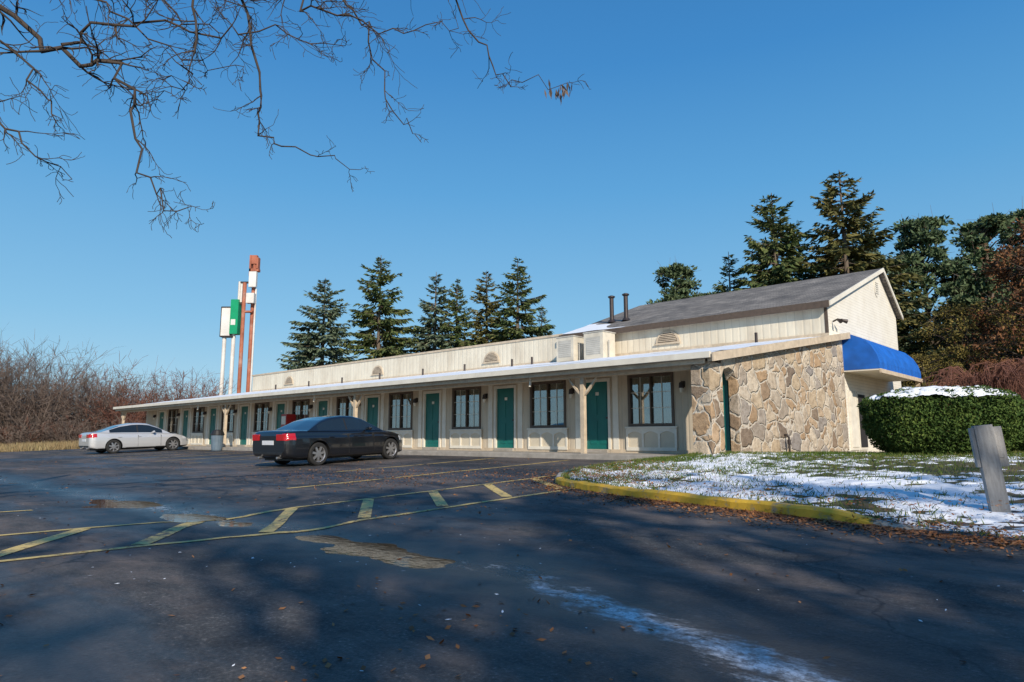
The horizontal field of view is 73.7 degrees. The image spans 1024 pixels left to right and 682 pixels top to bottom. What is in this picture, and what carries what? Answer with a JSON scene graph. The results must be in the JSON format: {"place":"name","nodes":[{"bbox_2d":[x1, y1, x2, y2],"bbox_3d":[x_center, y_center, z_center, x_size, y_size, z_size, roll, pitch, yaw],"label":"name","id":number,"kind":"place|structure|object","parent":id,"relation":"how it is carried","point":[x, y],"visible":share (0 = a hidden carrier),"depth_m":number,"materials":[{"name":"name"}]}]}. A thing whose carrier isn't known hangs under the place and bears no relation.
{"place":"outdoors","nodes":[
{"label":"outdoors","id":0,"kind":"place"},
{"bbox_2d":[164,446,699,459],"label":"walkway","id":1,"kind":"structure","parent":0,"point":[572,455],"depth_m":20.96,"materials":[{"name":"concrete"}]},
{"bbox_2d":[281,414,295,426],"bbox_3d":[-10.951,4.386,33.331,0.500,1.610,0.520,-8,-11,43],"label":"vending machine","id":2,"kind":"object","parent":1,"relation":"on","point":[286,419],"visible":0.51,"depth_m":33.23,"materials":[{"name":"red plastic"}]},
{"bbox_2d":[121,377,596,453],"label":"porch posts","id":3,"kind":"object","parent":1,"relation":"on","point":[582,392],"visible":0.94,"depth_m":19.79,"materials":[{"name":"beige wood"}]},
{"bbox_2d":[0,448,1023,681],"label":"asphalt parking lot","id":4,"kind":"structure","parent":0,"point":[853,615],"depth_m":4.63,"materials":[{"name":"black asphalt"}]},
{"bbox_2d":[79,423,187,452],"bbox_3d":[-19.310,4.947,35.085,2.140,1.480,4.820,-7,-8,41],"label":"silver sedan","id":5,"kind":"object","parent":4,"relation":"on","point":[114,438],"visible":1,"depth_m":34.16,"materials":[{"name":"grey paint"}]},
{"bbox_2d":[210,430,224,450],"bbox_3d":[-14.606,4.906,33.817,0.656,1.020,0.656,-8,-11,43],"label":"trash bin","id":6,"kind":"object","parent":4,"relation":"on","point":[217,436],"visible":0.98,"depth_m":33.59,"materials":[{"name":"grey plastic"}]},
{"bbox_2d":[0,449,574,561],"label":"yellow stall markings","id":7,"kind":"object","parent":4,"relation":"on","point":[365,511],"visible":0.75,"depth_m":8.21,"materials":[{"name":"paint"}]},
{"bbox_2d":[0,0,588,237],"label":"bare tree","id":8,"kind":"object","parent":4,"relation":"on","point":[39,38],"visible":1,"depth_m":5.94,"materials":[{"name":"brown plant"}]},
{"bbox_2d":[252,415,401,465],"bbox_3d":[-5.409,2.974,20.800,2.100,1.410,4.670,-6,-8,36],"label":"black sedan","id":9,"kind":"object","parent":4,"relation":"on","point":[317,441],"visible":1,"depth_m":19.67,"materials":[{"name":"black paint"}]},
{"bbox_2d":[35,496,969,670],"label":"snow crumbs","id":10,"kind":"object","parent":4,"relation":"on","point":[502,611],"visible":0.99,"depth_m":4.75,"materials":[{"name":"white snow"}]},
{"bbox_2d":[0,451,1023,681],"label":"fallen leaves","id":11,"kind":"object","parent":4,"relation":"on","point":[653,502],"visible":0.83,"depth_m":7.36,"materials":[{"name":"brown plant"}]},
{"bbox_2d":[0,0,1023,426],"label":"sky","id":12,"kind":"structure","parent":0,"point":[691,113],"materials":[{"name":"blue"}]},
{"bbox_2d":[564,324,618,333],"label":"gable roof snow","id":13,"kind":"structure","parent":0,"point":[590,327],"depth_m":31.92,"materials":[{"name":"white snow"}]},
{"bbox_2d":[560,450,1023,539],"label":"lawn","id":14,"kind":"structure","parent":0,"point":[962,472],"depth_m":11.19,"materials":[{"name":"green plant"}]},
{"bbox_2d":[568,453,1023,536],"bbox_3d":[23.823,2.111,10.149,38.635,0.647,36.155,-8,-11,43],"label":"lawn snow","id":15,"kind":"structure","parent":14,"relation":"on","point":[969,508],"depth_m":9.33,"materials":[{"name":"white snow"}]},
{"bbox_2d":[968,424,1011,512],"bbox_3d":[5.295,1.407,7.500,0.340,0.970,0.125,-8,-10,13],"label":"wooden sign post","id":16,"kind":"object","parent":15,"relation":"on","point":[991,460],"visible":0.87,"depth_m":7.48,"materials":[{"name":"grey wood"}]},
{"bbox_2d":[856,384,1023,454],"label":"hedge","id":17,"kind":"object","parent":14,"relation":"on","point":[904,427],"visible":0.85,"depth_m":15.64,"materials":[{"name":"green plant"}]},
{"bbox_2d":[1008,435,1023,451],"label":"hedge","id":18,"kind":"object","parent":14,"relation":"on","point":[1020,446],"visible":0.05,"depth_m":19.23,"materials":[{"name":"green plant"}]},
{"bbox_3d":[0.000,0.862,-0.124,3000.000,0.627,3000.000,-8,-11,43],"label":"ground","id":19,"kind":"structure","parent":0,"visible":0},
{"bbox_2d":[0,440,79,451],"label":"dry grass","id":20,"kind":"structure","parent":19,"relation":"on","point":[36,446],"depth_m":43.62,"materials":[{"name":"beige plant"}]},
{"bbox_2d":[0,406,145,445],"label":"undergrowth","id":21,"kind":"object","parent":19,"relation":"on","point":[51,434],"visible":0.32,"depth_m":54.89,"materials":[{"name":"brown plant"}]},
{"bbox_2d":[0,324,234,443],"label":"bare shrub thicket","id":22,"kind":"object","parent":19,"relation":"on","point":[52,405],"visible":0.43,"depth_m":58.39,"materials":[{"name":"brown plant"}]},
{"bbox_2d":[219,255,259,394],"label":"pylon sign","id":23,"kind":"object","parent":19,"relation":"on","point":[232,322],"visible":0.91,"depth_m":60.60,"materials":[{"name":"white metal"}]},
{"bbox_2d":[277,278,360,369],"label":"spruce tree","id":24,"kind":"object","parent":19,"relation":"on","point":[308,349],"visible":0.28,"depth_m":70.03,"materials":[{"name":"green plant"}]},
{"bbox_2d":[336,257,421,361],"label":"spruce tree","id":25,"kind":"object","parent":19,"relation":"on","point":[387,331],"visible":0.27,"depth_m":72.52,"materials":[{"name":"green plant"}]},
{"bbox_2d":[399,272,465,354],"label":"spruce tree","id":26,"kind":"object","parent":19,"relation":"on","point":[433,339],"visible":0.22,"depth_m":73.49,"materials":[{"name":"green plant"}]},
{"bbox_2d":[146,358,731,453],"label":"walls","id":27,"kind":"structure","parent":19,"relation":"on","point":[619,406],"depth_m":23.53,"materials":[{"name":"beige wood"}]},
{"bbox_2d":[153,381,684,418],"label":"wall lamps","id":28,"kind":"object","parent":27,"relation":"attached to","point":[571,390],"depth_m":27.13,"materials":[{"name":"metal"}]},
{"bbox_2d":[170,375,671,431],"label":"curtains","id":29,"kind":"object","parent":27,"relation":"attached to","point":[540,404],"visible":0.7,"depth_m":22.86,"materials":[{"name":"white fabric"}]},
{"bbox_2d":[167,372,674,432],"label":"window frames","id":30,"kind":"structure","parent":27,"relation":"attached to","point":[630,408],"depth_m":25.23,"materials":[{"name":"wood"}]},
{"bbox_2d":[174,426,677,450],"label":"window panels","id":31,"kind":"object","parent":27,"relation":"attached to","point":[656,438],"visible":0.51,"depth_m":22.29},
{"bbox_2d":[158,371,730,452],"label":"doors","id":32,"kind":"structure","parent":27,"relation":"attached to","point":[598,406],"depth_m":24.14,"materials":[{"name":"green paint"}]},
{"bbox_2d":[125,336,819,408],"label":"porch roof","id":33,"kind":"structure","parent":27,"relation":"attached to","point":[558,364],"depth_m":24.34,"materials":[{"name":"grey paint"}]},
{"bbox_2d":[148,336,820,403],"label":"roof snow","id":34,"kind":"structure","parent":33,"relation":"on","point":[727,347],"depth_m":27.93,"materials":[{"name":"white snow"}]},
{"bbox_2d":[555,330,615,361],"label":"rooftop ac units","id":35,"kind":"object","parent":33,"relation":"on","point":[595,344],"visible":0.91,"depth_m":29.45,"materials":[{"name":"grey paint"}]},
{"bbox_2d":[113,332,849,412],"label":"eaves and gutter","id":36,"kind":"object","parent":27,"relation":"attached to","point":[639,367],"visible":0.98,"depth_m":21.87,"materials":[{"name":"beige wood"}]},
{"bbox_2d":[252,308,828,415],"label":"walls","id":37,"kind":"structure","parent":27,"relation":"on","point":[773,327],"depth_m":33.36,"materials":[{"name":"wood"}]},
{"bbox_2d":[284,330,680,384],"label":"arch vents","id":38,"kind":"object","parent":37,"relation":"attached to","point":[667,337],"visible":1,"depth_m":34.71,"materials":[{"name":"beige wood"}]},
{"bbox_2d":[438,279,484,349],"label":"spruce tree","id":39,"kind":"object","parent":19,"relation":"on","point":[454,306],"visible":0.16,"depth_m":73.70,"materials":[{"name":"green plant"}]},
{"bbox_2d":[458,271,508,346],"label":"spruce tree","id":40,"kind":"object","parent":19,"relation":"on","point":[489,310],"visible":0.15,"depth_m":74.76,"materials":[{"name":"green plant"}]},
{"bbox_2d":[485,258,555,341],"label":"spruce tree","id":41,"kind":"object","parent":19,"relation":"on","point":[506,333],"visible":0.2,"depth_m":70.64,"materials":[{"name":"green plant"}]},
{"bbox_2d":[533,304,552,336],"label":"spruce tree","id":42,"kind":"object","parent":19,"relation":"on","point":[542,314],"visible":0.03,"depth_m":76.06,"materials":[{"name":"green plant"}]},
{"bbox_2d":[645,261,701,304],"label":"pine tree","id":43,"kind":"object","parent":19,"relation":"on","point":[681,287],"visible":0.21,"depth_m":60.54,"materials":[{"name":"green plant"}]},
{"bbox_2d":[694,290,715,296],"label":"pine tree","id":44,"kind":"object","parent":19,"relation":"on","point":[704,294],"visible":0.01,"depth_m":64.33,"materials":[{"name":"green plant"}]},
{"bbox_2d":[712,252,745,293],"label":"spruce tree","id":45,"kind":"object","parent":19,"relation":"on","point":[722,288],"visible":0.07,"depth_m":58.18,"materials":[{"name":"green plant"}]},
{"bbox_2d":[555,461,925,529],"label":"kerb","id":46,"kind":"structure","parent":19,"relation":"on","point":[812,512],"depth_m":8.28,"materials":[{"name":"yellow paint"}]},
{"bbox_2d":[691,340,848,454],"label":"stone end wall","id":47,"kind":"structure","parent":19,"relation":"on","point":[797,395],"depth_m":19.76,"materials":[{"name":"beige stone"}]},
{"bbox_2d":[729,193,825,291],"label":"spruce tree","id":48,"kind":"object","parent":19,"relation":"on","point":[784,269],"visible":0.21,"depth_m":52.92,"materials":[{"name":"green plant"}]},
{"bbox_2d":[753,212,818,280],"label":"spruce tree","id":49,"kind":"object","parent":19,"relation":"on","point":[802,276],"visible":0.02,"depth_m":58.20,"materials":[{"name":"green plant"}]},
{"bbox_2d":[784,434,790,451],"bbox_3d":[8.045,3.083,19.891,0.178,0.750,0.096,-8,-11,42],"label":"standpipe","id":50,"kind":"object","parent":19,"relation":"on","point":[788,442],"visible":0.89,"depth_m":19.86,"materials":[{"name":"metal"}]},
{"bbox_2d":[824,275,900,452],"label":"gable end wall","id":51,"kind":"structure","parent":19,"relation":"on","point":[866,312],"depth_m":27.25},
{"bbox_2d":[559,268,903,336],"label":"gable roof","id":52,"kind":"structure","parent":51,"relation":"on","point":[822,292],"depth_m":28.89,"materials":[{"name":"grey"}]},
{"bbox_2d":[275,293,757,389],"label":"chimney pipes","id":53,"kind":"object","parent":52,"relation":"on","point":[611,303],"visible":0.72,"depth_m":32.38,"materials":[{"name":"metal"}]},
{"bbox_2d":[832,318,847,323],"bbox_3d":[11.699,-0.700,24.213,0.488,0.207,0.400,2,-8,-14],"label":"flood light","id":54,"kind":"object","parent":51,"relation":"attached to","point":[842,320],"visible":1,"depth_m":24.19,"materials":[{"name":"metal"}]},
{"bbox_2d":[847,390,873,449],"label":"entrance doors","id":55,"kind":"structure","parent":51,"relation":"attached to","point":[858,438],"depth_m":25.10,"materials":[{"name":"white"}]},
{"bbox_2d":[874,278,878,296],"bbox_3d":[15.428,-2.266,28.898,0.045,0.799,0.600,-8,-11,43],"label":"gable vent","id":56,"kind":"object","parent":51,"relation":"attached to","point":[876,289],"visible":0.99,"depth_m":28.84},
{"bbox_2d":[842,334,922,435],"bbox_3d":[14.429,2.165,26.267,1.270,4.380,5.850,-8,-11,43],"label":"blue awning","id":57,"kind":"object","parent":51,"relation":"attached to","point":[867,357],"visible":0.95,"depth_m":24.73,"materials":[{"name":"fabric"}]},
{"bbox_2d":[792,171,959,400],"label":"spruce tree","id":58,"kind":"object","parent":19,"relation":"on","point":[833,251],"visible":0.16,"depth_m":51.59,"materials":[{"name":"green plant"}]},
{"bbox_2d":[837,214,944,385],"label":"spruce tree","id":59,"kind":"object","parent":19,"relation":"on","point":[870,231],"visible":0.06,"depth_m":53.70,"materials":[{"name":"green plant"}]},
{"bbox_2d":[901,353,971,427],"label":"autumn tree","id":60,"kind":"object","parent":19,"relation":"on","point":[922,358],"visible":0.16,"depth_m":42.57,"materials":[{"name":"brown plant"}]},
{"bbox_2d":[889,206,1003,372],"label":"pine tree","id":61,"kind":"object","parent":19,"relation":"on","point":[926,231],"visible":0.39,"depth_m":54.80,"materials":[{"name":"green plant"}]},
{"bbox_2d":[909,301,1023,419],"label":"autumn tree","id":62,"kind":"object","parent":19,"relation":"on","point":[951,338],"visible":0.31,"depth_m":44.62,"materials":[{"name":"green plant"}]},
{"bbox_2d":[931,272,1006,350],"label":"pine tree","id":63,"kind":"object","parent":19,"relation":"on","point":[954,305],"visible":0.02,"depth_m":61.19,"materials":[{"name":"green plant"}]},
{"bbox_2d":[918,363,1023,430],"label":"weeping cherry tree","id":64,"kind":"object","parent":19,"relation":"on","point":[1009,380],"visible":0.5,"depth_m":25.40,"materials":[{"name":"brown plant"}]},
{"bbox_2d":[932,204,1023,362],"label":"pine tree","id":65,"kind":"object","parent":19,"relation":"on","point":[981,230],"visible":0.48,"depth_m":54.67,"materials":[{"name":"green plant"}]},
{"bbox_2d":[945,217,1023,371],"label":"russet oak tree","id":66,"kind":"object","parent":19,"relation":"on","point":[1000,268],"visible":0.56,"depth_m":43.17,"materials":[{"name":"brown plant"}]},
{"bbox_2d":[955,357,1021,405],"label":"russet oak tree","id":67,"kind":"object","parent":19,"relation":"on","point":[988,360],"visible":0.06,"depth_m":40.19,"materials":[{"name":"brown plant"}]},
{"bbox_2d":[965,357,1023,406],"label":"weeping cherry tree","id":68,"kind":"object","parent":19,"relation":"on","point":[1013,364],"visible":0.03,"depth_m":28.20,"materials":[{"name":"brown plant"}]},
{"bbox_2d":[981,289,1023,370],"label":"autumn tree","id":69,"kind":"object","parent":19,"relation":"on","point":[1005,306],"visible":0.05,"depth_m":48.83,"materials":[{"name":"brown plant"}]},
{"bbox_2d":[988,205,1023,355],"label":"pine tree","id":70,"kind":"object","parent":19,"relation":"on","point":[1018,213],"visible":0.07,"depth_m":57.36,"materials":[{"name":"green plant"}]}
]}

